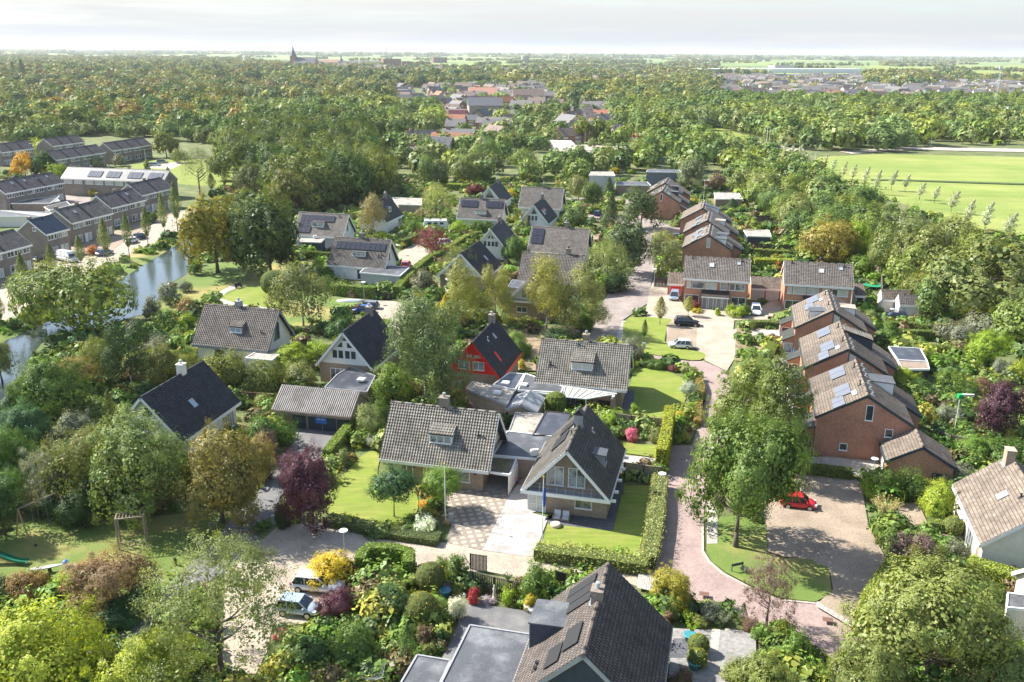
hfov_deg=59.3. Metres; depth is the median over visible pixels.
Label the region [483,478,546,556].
white driveway
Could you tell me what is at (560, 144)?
flat roof building
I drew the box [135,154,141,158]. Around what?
window
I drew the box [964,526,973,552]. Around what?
window
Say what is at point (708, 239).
window
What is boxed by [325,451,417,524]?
front lawn round
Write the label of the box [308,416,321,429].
garage door
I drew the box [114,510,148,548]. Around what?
climbing frame
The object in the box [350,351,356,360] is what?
window
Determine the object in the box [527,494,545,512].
window
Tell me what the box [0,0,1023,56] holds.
sky
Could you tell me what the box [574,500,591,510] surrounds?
window
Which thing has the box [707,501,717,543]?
island slabs
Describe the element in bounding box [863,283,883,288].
trampoline
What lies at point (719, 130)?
verge
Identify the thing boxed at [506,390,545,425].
garden shed
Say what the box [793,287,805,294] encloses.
window
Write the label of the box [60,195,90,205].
estate yard paving
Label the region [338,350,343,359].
window
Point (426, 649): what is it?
shrub
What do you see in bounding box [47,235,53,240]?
window
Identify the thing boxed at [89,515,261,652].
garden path
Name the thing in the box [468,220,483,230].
shrub
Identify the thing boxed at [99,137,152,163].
terrace house
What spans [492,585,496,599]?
garden statue
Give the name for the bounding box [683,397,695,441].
shrub bed
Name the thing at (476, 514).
slab driveway
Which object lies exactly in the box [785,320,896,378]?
row house
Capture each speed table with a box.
[637,573,652,589]
[816,602,852,626]
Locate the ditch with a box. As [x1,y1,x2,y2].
[870,179,1023,183]
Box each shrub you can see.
[0,391,27,418]
[0,564,53,603]
[0,568,18,600]
[18,429,47,450]
[26,481,76,521]
[45,406,102,448]
[48,437,73,468]
[50,485,96,534]
[84,244,98,254]
[84,392,116,422]
[91,604,141,634]
[91,636,122,678]
[102,585,161,622]
[115,546,169,596]
[131,377,157,394]
[138,332,171,350]
[140,295,161,319]
[143,159,149,168]
[143,210,160,222]
[152,306,177,330]
[155,279,182,304]
[173,293,194,317]
[175,310,197,326]
[178,279,192,291]
[186,263,202,275]
[203,345,247,389]
[237,355,289,394]
[242,405,302,445]
[251,392,276,407]
[254,461,275,480]
[257,424,281,463]
[259,364,289,387]
[271,500,291,531]
[272,628,287,641]
[282,358,318,385]
[296,631,333,666]
[297,549,359,594]
[309,339,328,357]
[311,256,325,269]
[311,613,332,631]
[322,266,336,275]
[322,313,353,325]
[325,616,374,666]
[326,316,350,341]
[337,446,349,465]
[342,554,356,578]
[353,402,385,433]
[363,434,380,450]
[369,392,389,422]
[370,359,417,402]
[372,653,388,659]
[373,230,390,238]
[393,232,405,237]
[393,387,416,400]
[402,217,421,235]
[409,266,434,289]
[410,382,423,394]
[413,512,436,531]
[416,497,432,507]
[416,624,435,645]
[419,642,436,654]
[434,624,451,642]
[436,553,448,569]
[439,601,448,614]
[442,518,450,525]
[446,551,469,581]
[447,388,469,407]
[447,593,468,621]
[450,583,464,596]
[467,586,479,604]
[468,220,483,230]
[473,314,487,329]
[478,594,497,607]
[481,220,493,230]
[498,235,524,260]
[500,411,514,424]
[500,587,516,605]
[501,234,522,261]
[507,327,527,342]
[512,220,526,233]
[513,336,531,359]
[518,359,526,369]
[519,555,559,602]
[520,340,532,357]
[522,236,528,250]
[523,593,535,612]
[542,326,575,339]
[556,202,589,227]
[573,311,595,329]
[601,412,617,424]
[602,272,635,293]
[612,168,619,173]
[618,332,645,360]
[625,427,637,442]
[628,169,636,173]
[630,403,639,413]
[635,355,650,367]
[646,357,664,369]
[646,427,659,442]
[661,592,680,621]
[663,610,676,623]
[667,663,694,681]
[668,364,681,371]
[669,219,679,226]
[670,239,677,251]
[673,434,685,444]
[675,408,685,419]
[678,381,701,394]
[680,363,698,374]
[681,422,693,432]
[684,596,705,616]
[688,614,711,627]
[691,300,701,309]
[691,307,701,313]
[700,599,722,626]
[714,307,720,315]
[719,661,743,680]
[725,302,747,318]
[737,303,751,315]
[739,565,748,573]
[741,618,756,632]
[743,615,758,631]
[749,619,773,642]
[771,258,782,269]
[775,616,793,636]
[786,626,813,659]
[844,252,876,273]
[857,307,876,317]
[858,471,880,500]
[866,458,914,494]
[871,511,888,529]
[872,533,887,547]
[878,524,905,552]
[881,322,902,336]
[882,528,947,568]
[894,365,926,383]
[899,460,931,502]
[904,376,935,393]
[915,480,959,519]
[915,528,934,536]
[922,477,948,493]
[932,461,975,485]
[934,366,969,393]
[936,402,966,423]
[937,399,959,406]
[938,306,957,319]
[938,353,957,366]
[944,536,971,558]
[951,433,989,457]
[957,374,984,396]
[958,406,975,420]
[961,310,1004,339]
[975,374,993,390]
[980,430,1023,459]
[984,312,1021,335]
[992,355,1013,375]
[1006,358,1023,380]
[1009,434,1023,458]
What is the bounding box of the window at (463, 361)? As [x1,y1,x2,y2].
[458,360,469,369]
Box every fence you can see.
[238,391,273,404]
[377,292,391,299]
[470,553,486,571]
[472,571,517,600]
[555,570,565,585]
[615,413,662,429]
[624,462,660,481]
[654,278,667,286]
[748,221,779,224]
[751,243,790,249]
[756,215,773,221]
[854,264,880,272]
[931,429,966,447]
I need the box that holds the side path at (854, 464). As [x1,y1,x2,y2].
[797,456,879,476]
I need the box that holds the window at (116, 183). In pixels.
[115,182,122,185]
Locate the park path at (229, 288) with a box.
[217,284,273,308]
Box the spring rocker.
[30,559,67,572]
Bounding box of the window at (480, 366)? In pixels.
[473,361,483,370]
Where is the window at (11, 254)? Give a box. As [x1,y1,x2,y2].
[7,251,14,257]
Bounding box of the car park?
[762,474,885,621]
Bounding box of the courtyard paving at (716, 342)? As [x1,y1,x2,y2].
[645,280,784,370]
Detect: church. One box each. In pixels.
[290,44,318,64]
[322,57,343,62]
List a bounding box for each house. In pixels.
[0,140,34,165]
[0,172,65,210]
[0,229,33,278]
[17,214,71,255]
[36,134,84,154]
[41,144,106,172]
[49,200,113,245]
[60,163,178,195]
[89,188,146,227]
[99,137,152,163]
[110,359,240,456]
[121,177,173,211]
[191,297,294,365]
[294,211,356,247]
[315,303,398,382]
[327,230,399,279]
[357,191,403,232]
[379,392,508,490]
[396,89,412,95]
[404,128,435,135]
[412,92,425,99]
[420,134,453,155]
[422,83,435,91]
[426,86,440,94]
[428,94,444,99]
[429,88,442,94]
[430,130,473,138]
[433,90,443,94]
[437,240,501,291]
[440,97,452,103]
[441,114,467,128]
[441,126,475,133]
[442,102,461,108]
[443,92,453,95]
[444,117,466,127]
[445,107,468,113]
[446,86,467,90]
[447,311,521,392]
[449,99,466,108]
[450,93,464,98]
[456,192,508,229]
[460,91,475,95]
[460,95,476,100]
[460,113,478,125]
[471,108,491,116]
[473,90,487,94]
[475,115,505,129]
[480,214,518,262]
[482,118,511,127]
[483,83,494,86]
[483,123,503,131]
[483,177,512,205]
[492,108,515,115]
[495,83,506,86]
[495,89,511,92]
[496,96,513,104]
[502,113,514,119]
[507,272,558,319]
[509,99,534,106]
[513,94,530,98]
[513,562,672,681]
[517,246,586,293]
[518,182,565,216]
[520,192,557,233]
[520,404,628,518]
[522,98,541,107]
[527,220,592,261]
[528,96,546,102]
[534,330,633,407]
[544,91,556,95]
[553,127,584,143]
[554,112,579,123]
[567,120,575,127]
[570,126,590,141]
[573,108,582,117]
[581,100,606,107]
[583,109,593,114]
[593,108,608,113]
[595,112,620,120]
[610,125,621,131]
[642,187,681,219]
[646,184,689,206]
[647,180,682,194]
[648,177,690,199]
[680,204,723,233]
[681,200,731,224]
[681,229,732,267]
[682,215,729,249]
[683,255,750,309]
[684,211,738,240]
[684,224,741,257]
[778,290,875,337]
[780,260,854,310]
[780,299,867,355]
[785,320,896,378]
[786,334,888,397]
[793,359,921,428]
[800,376,913,461]
[822,87,840,91]
[844,88,861,93]
[872,90,885,94]
[952,446,1023,567]
[1011,568,1023,593]
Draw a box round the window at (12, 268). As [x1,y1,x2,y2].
[10,264,19,273]
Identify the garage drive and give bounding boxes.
[211,428,335,544]
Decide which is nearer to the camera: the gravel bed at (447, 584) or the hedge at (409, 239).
the gravel bed at (447, 584)
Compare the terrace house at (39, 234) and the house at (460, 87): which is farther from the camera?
the house at (460, 87)
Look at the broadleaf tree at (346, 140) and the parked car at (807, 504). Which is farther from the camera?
the broadleaf tree at (346, 140)
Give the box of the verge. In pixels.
[710,126,764,141]
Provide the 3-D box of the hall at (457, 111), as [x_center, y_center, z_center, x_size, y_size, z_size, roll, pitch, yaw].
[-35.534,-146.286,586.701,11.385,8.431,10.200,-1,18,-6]
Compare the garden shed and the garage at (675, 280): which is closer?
the garden shed
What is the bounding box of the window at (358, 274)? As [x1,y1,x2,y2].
[357,269,360,279]
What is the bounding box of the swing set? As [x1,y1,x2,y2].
[16,493,62,539]
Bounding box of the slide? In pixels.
[0,551,28,564]
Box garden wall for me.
[610,392,616,409]
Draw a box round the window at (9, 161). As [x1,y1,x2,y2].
[4,159,12,164]
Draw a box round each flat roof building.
[0,210,48,216]
[0,211,51,226]
[11,196,59,211]
[44,201,70,211]
[548,140,574,149]
[589,171,614,193]
[616,182,650,193]
[646,169,680,186]
[714,192,742,206]
[744,230,771,245]
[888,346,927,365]
[897,360,929,382]
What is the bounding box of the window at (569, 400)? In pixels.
[567,398,583,404]
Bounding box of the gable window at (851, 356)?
[848,352,856,361]
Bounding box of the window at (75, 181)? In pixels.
[74,180,81,183]
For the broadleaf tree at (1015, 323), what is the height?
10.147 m
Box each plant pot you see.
[440,586,450,598]
[524,603,533,612]
[684,630,695,642]
[687,659,700,670]
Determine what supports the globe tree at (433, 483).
on the town ground at (188, 194)
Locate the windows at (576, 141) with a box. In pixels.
[562,136,580,142]
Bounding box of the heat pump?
[530,448,538,456]
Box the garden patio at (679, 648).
[669,638,688,657]
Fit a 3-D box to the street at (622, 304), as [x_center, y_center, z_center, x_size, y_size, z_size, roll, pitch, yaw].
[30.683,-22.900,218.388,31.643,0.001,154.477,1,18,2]
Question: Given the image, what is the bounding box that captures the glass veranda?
[563,386,616,404]
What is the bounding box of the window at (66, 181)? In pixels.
[64,180,71,183]
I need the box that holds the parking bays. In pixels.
[666,322,696,347]
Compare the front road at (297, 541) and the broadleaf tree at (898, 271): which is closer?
the front road at (297, 541)
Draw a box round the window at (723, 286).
[720,283,726,289]
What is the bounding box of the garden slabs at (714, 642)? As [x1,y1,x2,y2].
[710,629,719,651]
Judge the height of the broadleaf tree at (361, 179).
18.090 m
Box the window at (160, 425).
[152,421,162,433]
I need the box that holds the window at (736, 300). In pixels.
[731,297,745,305]
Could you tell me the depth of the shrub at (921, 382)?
123.87 m
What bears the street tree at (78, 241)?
on the canal street at (156, 229)
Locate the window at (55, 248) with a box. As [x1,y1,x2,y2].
[51,246,58,254]
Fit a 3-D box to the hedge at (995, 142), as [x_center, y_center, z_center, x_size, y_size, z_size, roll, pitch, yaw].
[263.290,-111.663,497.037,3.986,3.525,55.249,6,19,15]
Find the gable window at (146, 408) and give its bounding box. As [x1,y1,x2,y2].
[141,405,153,417]
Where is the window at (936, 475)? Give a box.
[931,473,941,481]
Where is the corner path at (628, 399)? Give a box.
[622,390,634,410]
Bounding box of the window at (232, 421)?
[222,410,234,428]
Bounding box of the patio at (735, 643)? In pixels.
[669,628,755,681]
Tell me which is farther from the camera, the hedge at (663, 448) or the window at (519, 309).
the window at (519, 309)
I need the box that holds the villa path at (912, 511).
[898,501,963,538]
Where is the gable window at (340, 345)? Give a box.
[336,342,342,347]
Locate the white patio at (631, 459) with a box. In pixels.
[623,455,654,462]
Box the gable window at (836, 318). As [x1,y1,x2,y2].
[832,313,840,323]
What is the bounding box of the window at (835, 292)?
[832,289,837,296]
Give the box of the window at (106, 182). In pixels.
[105,181,112,184]
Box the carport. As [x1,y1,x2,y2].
[489,457,517,494]
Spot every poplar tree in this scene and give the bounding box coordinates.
[9,62,15,71]
[17,59,26,73]
[346,64,352,74]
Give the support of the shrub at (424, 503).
on the town ground at (188, 194)
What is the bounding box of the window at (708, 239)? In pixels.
[706,238,710,247]
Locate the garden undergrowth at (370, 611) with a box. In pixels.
[0,365,1023,681]
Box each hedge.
[303,250,329,260]
[322,416,361,457]
[322,512,443,546]
[330,283,377,298]
[353,541,416,576]
[392,250,444,298]
[397,234,417,248]
[442,231,480,253]
[446,182,470,190]
[508,207,520,214]
[531,538,651,574]
[637,471,670,569]
[644,356,678,369]
[654,405,675,471]
[688,371,705,426]
[746,319,778,328]
[749,248,792,256]
[753,257,793,270]
[794,462,852,479]
[854,548,902,636]
[881,338,972,356]
[883,320,931,329]
[901,328,936,340]
[966,554,1019,594]
[984,137,1001,145]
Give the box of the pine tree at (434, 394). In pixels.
[427,359,455,404]
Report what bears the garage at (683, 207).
on the town ground at (188, 194)
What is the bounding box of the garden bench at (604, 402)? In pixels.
[598,400,609,406]
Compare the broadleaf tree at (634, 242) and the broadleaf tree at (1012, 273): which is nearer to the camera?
the broadleaf tree at (1012, 273)
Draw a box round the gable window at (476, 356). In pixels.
[473,354,481,358]
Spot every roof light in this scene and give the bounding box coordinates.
[356,377,365,381]
[493,390,501,394]
[501,380,509,384]
[519,382,527,386]
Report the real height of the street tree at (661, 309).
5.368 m
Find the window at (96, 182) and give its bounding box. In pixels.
[95,181,102,184]
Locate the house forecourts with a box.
[0,208,182,287]
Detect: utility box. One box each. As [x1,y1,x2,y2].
[271,514,276,524]
[448,513,453,522]
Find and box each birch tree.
[93,316,155,392]
[260,258,340,325]
[356,192,389,235]
[381,280,479,406]
[442,257,483,325]
[477,262,516,324]
[521,250,571,327]
[547,259,614,329]
[644,227,683,277]
[867,198,933,269]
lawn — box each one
[0,511,230,596]
[146,263,362,329]
[543,495,646,552]
[620,367,686,419]
[621,442,655,456]
[621,485,651,520]
[623,317,705,359]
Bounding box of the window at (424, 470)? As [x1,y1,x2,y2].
[423,467,434,476]
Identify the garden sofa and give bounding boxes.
[552,509,569,521]
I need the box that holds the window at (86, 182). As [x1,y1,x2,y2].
[85,180,93,184]
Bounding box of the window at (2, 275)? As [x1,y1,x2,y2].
[0,268,4,277]
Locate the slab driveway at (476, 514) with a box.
[446,482,515,549]
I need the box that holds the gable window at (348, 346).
[346,342,352,348]
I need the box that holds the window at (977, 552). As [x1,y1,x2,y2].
[975,545,980,556]
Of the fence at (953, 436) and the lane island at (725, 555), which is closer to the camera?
the lane island at (725, 555)
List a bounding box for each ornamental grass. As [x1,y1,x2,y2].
[502,572,512,579]
[682,610,692,625]
[685,619,698,630]
[717,610,730,627]
[870,494,902,513]
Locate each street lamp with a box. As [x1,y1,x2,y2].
[339,528,347,555]
[658,472,665,489]
[871,457,878,471]
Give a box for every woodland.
[0,68,1023,170]
[0,87,1023,217]
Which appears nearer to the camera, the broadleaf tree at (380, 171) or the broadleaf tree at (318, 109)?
the broadleaf tree at (380, 171)
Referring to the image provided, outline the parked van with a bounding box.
[56,249,77,262]
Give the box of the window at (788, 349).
[783,342,792,352]
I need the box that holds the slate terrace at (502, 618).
[442,602,530,659]
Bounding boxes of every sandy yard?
[500,324,540,369]
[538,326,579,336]
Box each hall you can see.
[399,94,411,100]
[449,110,465,113]
[466,97,503,116]
[468,87,497,94]
[511,89,544,96]
[768,65,794,67]
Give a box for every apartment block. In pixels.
[381,59,400,65]
[401,61,412,65]
[431,57,446,62]
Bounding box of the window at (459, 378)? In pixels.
[454,377,464,391]
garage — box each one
[271,384,370,431]
[400,654,450,681]
[441,624,528,681]
[667,272,683,295]
[680,203,690,213]
[748,276,780,300]
[850,283,866,303]
[877,289,909,311]
[879,428,956,486]
[894,294,922,315]
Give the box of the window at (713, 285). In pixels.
[710,282,716,289]
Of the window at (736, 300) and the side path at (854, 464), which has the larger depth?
the window at (736, 300)
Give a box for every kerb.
[702,519,750,587]
[783,599,819,603]
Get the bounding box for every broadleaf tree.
[0,341,21,381]
[0,396,55,452]
[0,422,41,473]
[0,463,30,535]
[0,466,24,501]
[0,571,117,681]
[1,250,140,332]
[3,339,98,421]
[9,151,32,175]
[18,443,72,514]
[29,150,54,173]
[31,420,122,501]
[32,136,40,155]
[45,162,66,177]
[52,354,106,383]
[53,541,142,623]
[77,330,115,367]
[80,461,137,513]
[84,400,192,532]
[88,189,101,194]
[90,156,104,166]
[90,627,204,681]
[112,153,126,165]
[118,526,306,681]
[140,342,198,384]
[151,129,181,157]
[170,148,189,162]
[171,415,268,531]
[172,185,252,272]
[205,137,256,180]
[207,111,249,146]
[210,124,250,154]
[212,124,258,152]
[215,117,256,136]
[217,122,252,143]
[220,181,298,273]
[221,132,242,159]
[230,160,265,191]
[231,135,253,168]
[231,191,302,275]
[235,115,264,131]
[238,105,264,115]
[238,114,254,125]
[238,120,264,134]
[238,131,270,167]
[242,137,273,165]
[247,140,296,179]
[249,112,266,120]
[250,430,278,476]
[256,142,283,163]
[256,148,291,193]
[258,112,284,128]
[258,127,280,141]
[258,127,292,144]
[258,167,322,209]
[259,147,319,199]
[262,114,300,129]
[262,117,303,133]
[273,341,318,370]
[274,128,318,145]
[274,138,309,156]
[274,435,340,535]
[275,131,315,152]
[276,117,312,133]
[277,130,291,143]
[278,110,294,119]
[280,103,309,114]
[281,137,320,154]
[282,145,327,169]
[284,112,310,122]
[284,120,324,135]
[284,145,325,160]
[289,127,309,138]
[290,107,308,118]
[290,115,315,128]
[293,107,308,115]
[295,156,352,209]
[297,103,318,111]
[297,125,327,141]
[299,135,319,151]
[301,133,335,149]
[304,115,323,122]
[305,111,325,120]
[307,143,329,155]
[308,104,327,114]
[310,119,334,134]
[310,149,377,204]
[312,106,330,117]
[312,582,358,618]
[315,116,335,124]
[315,143,374,197]
[317,128,337,146]
[318,106,342,118]
[320,104,342,113]
[321,137,353,152]
[322,141,359,158]
[325,138,363,156]
[327,110,363,124]
[328,120,349,135]
[329,128,355,140]
[332,133,349,147]
[334,116,378,138]
[339,116,375,133]
[339,137,362,147]
[342,107,367,118]
[344,132,355,141]
[346,126,385,142]
[348,111,372,121]
[350,119,362,131]
[351,139,383,153]
[353,140,399,193]
[354,129,388,151]
[355,136,385,154]
[355,140,395,185]
[357,113,370,125]
[359,127,388,154]
[362,142,387,164]
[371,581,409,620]
[413,224,452,253]
[414,207,432,217]
[415,159,451,183]
[417,134,438,147]
[418,154,444,181]
[458,149,484,162]
[465,182,484,194]
[471,162,490,182]
[473,136,505,158]
[502,146,540,173]
[507,188,517,196]
[567,173,588,199]
[568,143,593,168]
[602,143,617,153]
[602,214,653,277]
[622,185,667,228]
[627,135,650,162]
[640,133,662,158]
[647,561,695,613]
[674,400,818,547]
[675,158,709,190]
[701,350,778,440]
[707,171,726,189]
[724,648,800,681]
[739,552,801,632]
[741,350,821,474]
[742,166,776,190]
[748,168,783,191]
[755,185,795,211]
[768,190,803,219]
[775,189,816,229]
[780,170,809,197]
[781,205,815,234]
[786,168,810,192]
[793,213,868,262]
[799,206,852,238]
[809,190,837,208]
[811,204,853,223]
[813,171,848,188]
[813,217,842,239]
[816,625,901,681]
[817,540,1023,681]
[824,199,849,213]
[834,189,864,204]
[840,184,882,205]
[843,196,880,224]
[845,219,873,257]
[849,204,890,242]
[857,224,880,252]
[866,228,906,267]
[875,200,902,224]
[879,209,902,233]
[882,242,941,287]
[883,219,962,277]
[897,266,944,299]
[913,220,957,248]
[914,259,1000,319]
[918,224,1023,315]
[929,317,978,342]
[933,239,989,275]
[935,210,979,249]
[951,246,1020,299]
[951,626,1023,681]
[954,229,984,248]
[963,234,1003,254]
[964,328,1015,366]
[970,376,1023,437]
[986,295,1023,343]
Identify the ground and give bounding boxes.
[0,48,1023,73]
[0,80,1023,681]
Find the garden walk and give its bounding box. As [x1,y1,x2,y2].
[751,329,778,334]
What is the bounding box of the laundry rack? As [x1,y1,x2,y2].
[358,662,385,680]
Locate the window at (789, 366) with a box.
[788,363,797,368]
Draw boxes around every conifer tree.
[524,215,530,230]
[599,192,622,226]
[603,175,615,193]
[725,198,738,210]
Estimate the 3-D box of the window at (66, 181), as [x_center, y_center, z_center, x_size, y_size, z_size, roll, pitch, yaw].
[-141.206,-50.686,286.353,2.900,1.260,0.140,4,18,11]
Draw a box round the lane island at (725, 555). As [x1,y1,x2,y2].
[706,516,831,601]
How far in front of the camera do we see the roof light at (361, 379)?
120.57 m
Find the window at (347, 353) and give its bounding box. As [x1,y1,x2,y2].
[344,350,350,359]
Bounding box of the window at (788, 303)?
[784,300,799,308]
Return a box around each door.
[292,414,306,428]
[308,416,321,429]
[323,418,336,431]
[337,419,349,429]
[669,286,680,295]
[701,298,706,308]
[708,298,713,309]
[716,299,721,309]
[722,299,727,309]
[751,290,763,299]
[766,291,778,300]
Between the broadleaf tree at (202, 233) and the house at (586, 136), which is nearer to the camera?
the broadleaf tree at (202, 233)
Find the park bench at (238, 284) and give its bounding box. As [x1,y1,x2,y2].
[235,282,241,288]
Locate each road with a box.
[222,523,654,673]
[575,144,630,149]
[762,142,803,150]
[840,146,1023,153]
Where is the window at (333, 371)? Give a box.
[330,368,343,378]
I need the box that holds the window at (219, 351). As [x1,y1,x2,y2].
[214,349,224,358]
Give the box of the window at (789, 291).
[787,287,791,293]
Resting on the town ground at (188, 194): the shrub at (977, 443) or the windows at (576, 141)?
the shrub at (977, 443)
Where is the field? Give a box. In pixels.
[867,65,1023,75]
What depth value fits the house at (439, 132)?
414.89 m
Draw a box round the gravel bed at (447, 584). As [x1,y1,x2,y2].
[430,582,451,599]
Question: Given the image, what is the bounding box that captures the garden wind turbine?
[954,393,974,427]
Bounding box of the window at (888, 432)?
[884,429,893,437]
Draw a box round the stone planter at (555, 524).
[550,521,560,527]
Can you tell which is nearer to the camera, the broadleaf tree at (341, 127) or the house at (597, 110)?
the broadleaf tree at (341, 127)
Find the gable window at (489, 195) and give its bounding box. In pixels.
[485,190,493,197]
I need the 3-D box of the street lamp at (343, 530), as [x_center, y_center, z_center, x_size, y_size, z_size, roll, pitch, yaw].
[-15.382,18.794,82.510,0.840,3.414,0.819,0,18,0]
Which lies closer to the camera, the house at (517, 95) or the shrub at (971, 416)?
the shrub at (971, 416)
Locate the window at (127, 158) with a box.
[125,155,131,160]
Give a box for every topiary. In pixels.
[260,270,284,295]
[402,590,438,625]
[414,561,445,591]
[544,391,566,411]
[686,647,707,668]
[687,633,709,652]
[927,516,945,533]
[943,515,964,535]
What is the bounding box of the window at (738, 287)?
[735,284,744,291]
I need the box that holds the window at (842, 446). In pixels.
[838,443,847,451]
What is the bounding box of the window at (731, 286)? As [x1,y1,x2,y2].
[729,284,734,290]
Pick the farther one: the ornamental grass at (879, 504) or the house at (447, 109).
the house at (447, 109)
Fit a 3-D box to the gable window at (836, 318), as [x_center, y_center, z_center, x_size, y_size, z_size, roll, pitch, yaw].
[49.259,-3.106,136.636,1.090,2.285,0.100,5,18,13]
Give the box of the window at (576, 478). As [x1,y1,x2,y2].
[568,467,585,488]
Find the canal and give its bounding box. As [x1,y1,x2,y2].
[0,240,191,402]
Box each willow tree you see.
[180,145,214,194]
[419,182,453,218]
[441,244,476,285]
[586,237,628,287]
[798,144,803,152]
[830,159,836,170]
[841,161,847,174]
[849,164,857,177]
[861,166,870,181]
[873,169,881,187]
[888,170,897,189]
[901,174,910,186]
[916,182,926,199]
[931,186,939,201]
[948,191,960,209]
[963,199,975,220]
[979,201,995,228]
[1001,213,1018,235]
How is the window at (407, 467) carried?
in the house at (418, 437)
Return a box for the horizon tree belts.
[0,48,1023,84]
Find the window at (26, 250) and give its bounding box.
[23,247,29,253]
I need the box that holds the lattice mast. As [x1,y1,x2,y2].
[994,66,1002,99]
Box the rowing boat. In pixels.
[337,299,362,301]
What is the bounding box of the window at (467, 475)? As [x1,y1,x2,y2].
[457,471,469,483]
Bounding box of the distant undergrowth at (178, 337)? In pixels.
[0,168,1023,385]
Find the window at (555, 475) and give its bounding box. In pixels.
[546,466,563,486]
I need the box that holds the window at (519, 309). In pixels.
[517,306,526,312]
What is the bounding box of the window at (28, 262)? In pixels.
[26,260,31,268]
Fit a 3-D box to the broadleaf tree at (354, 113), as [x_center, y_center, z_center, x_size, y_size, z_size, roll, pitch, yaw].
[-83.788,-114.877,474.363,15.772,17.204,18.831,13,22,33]
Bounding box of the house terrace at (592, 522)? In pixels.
[544,465,622,530]
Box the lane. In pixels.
[653,355,862,681]
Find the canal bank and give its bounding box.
[0,235,180,342]
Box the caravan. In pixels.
[423,219,447,227]
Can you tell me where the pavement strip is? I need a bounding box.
[616,320,624,340]
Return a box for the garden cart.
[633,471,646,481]
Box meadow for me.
[810,154,1023,234]
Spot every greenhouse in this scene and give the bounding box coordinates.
[693,68,767,72]
[761,68,863,72]
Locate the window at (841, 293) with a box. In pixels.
[838,290,848,296]
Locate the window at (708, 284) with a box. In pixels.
[705,282,710,288]
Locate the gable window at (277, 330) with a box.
[274,321,279,341]
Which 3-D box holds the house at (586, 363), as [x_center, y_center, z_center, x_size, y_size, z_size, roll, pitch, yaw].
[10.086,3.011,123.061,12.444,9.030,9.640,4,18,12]
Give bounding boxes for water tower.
[521,56,528,62]
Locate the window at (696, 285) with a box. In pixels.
[692,281,704,288]
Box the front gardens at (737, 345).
[734,327,782,363]
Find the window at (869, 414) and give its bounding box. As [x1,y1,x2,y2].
[864,405,874,421]
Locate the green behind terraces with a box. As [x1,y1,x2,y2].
[123,159,232,186]
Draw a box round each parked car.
[32,253,45,261]
[94,248,113,255]
[123,236,138,243]
[132,232,146,239]
[149,162,161,165]
[156,159,168,162]
[274,591,321,619]
[289,568,345,595]
[353,304,373,313]
[361,300,379,308]
[401,260,410,266]
[594,210,599,215]
[668,338,691,349]
[669,289,679,300]
[674,315,699,326]
[751,302,762,315]
[780,491,817,510]
[886,310,908,318]
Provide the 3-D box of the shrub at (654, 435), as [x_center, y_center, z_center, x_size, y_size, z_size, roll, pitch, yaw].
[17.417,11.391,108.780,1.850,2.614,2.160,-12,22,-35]
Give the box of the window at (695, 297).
[684,294,698,303]
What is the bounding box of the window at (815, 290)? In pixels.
[812,288,818,294]
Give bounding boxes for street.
[0,211,186,319]
[151,162,183,168]
[375,301,404,336]
[397,243,428,267]
[566,198,679,340]
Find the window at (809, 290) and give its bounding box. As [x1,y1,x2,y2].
[807,288,812,294]
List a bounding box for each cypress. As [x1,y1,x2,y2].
[101,389,118,427]
[396,623,418,666]
[437,294,449,320]
[736,602,747,625]
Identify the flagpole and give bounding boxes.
[443,463,445,518]
[542,476,545,541]
[632,131,638,139]
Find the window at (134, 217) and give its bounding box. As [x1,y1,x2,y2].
[132,214,137,221]
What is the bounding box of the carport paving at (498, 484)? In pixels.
[483,474,507,493]
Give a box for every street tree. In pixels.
[0,298,5,327]
[14,252,31,289]
[44,243,56,266]
[73,235,85,267]
[96,217,112,259]
[120,212,132,256]
[139,206,150,242]
[157,192,167,230]
[167,181,181,230]
[205,173,215,187]
[220,166,226,184]
[641,319,647,338]
[654,296,666,317]
[682,296,694,312]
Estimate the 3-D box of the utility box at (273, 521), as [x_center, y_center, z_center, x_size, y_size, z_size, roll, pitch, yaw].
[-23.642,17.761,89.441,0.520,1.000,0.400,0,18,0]
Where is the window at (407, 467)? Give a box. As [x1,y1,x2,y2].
[394,464,413,476]
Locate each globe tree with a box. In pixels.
[361,457,423,516]
[417,462,468,510]
[447,158,479,182]
[451,219,468,232]
[573,117,590,143]
[579,179,605,214]
[589,116,606,143]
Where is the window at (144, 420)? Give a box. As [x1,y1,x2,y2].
[139,420,148,431]
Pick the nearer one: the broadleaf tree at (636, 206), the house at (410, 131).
the broadleaf tree at (636, 206)
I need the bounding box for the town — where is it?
[234,60,1023,92]
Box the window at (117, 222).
[114,218,120,225]
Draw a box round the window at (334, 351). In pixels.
[332,349,337,358]
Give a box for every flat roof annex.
[245,347,286,370]
[297,238,324,250]
[324,367,375,405]
[359,265,409,284]
[392,197,421,214]
[465,381,514,416]
[493,372,523,395]
[493,431,551,478]
[508,279,523,291]
[509,412,542,432]
[518,373,563,392]
[532,411,570,435]
[536,389,563,411]
[1004,592,1023,639]

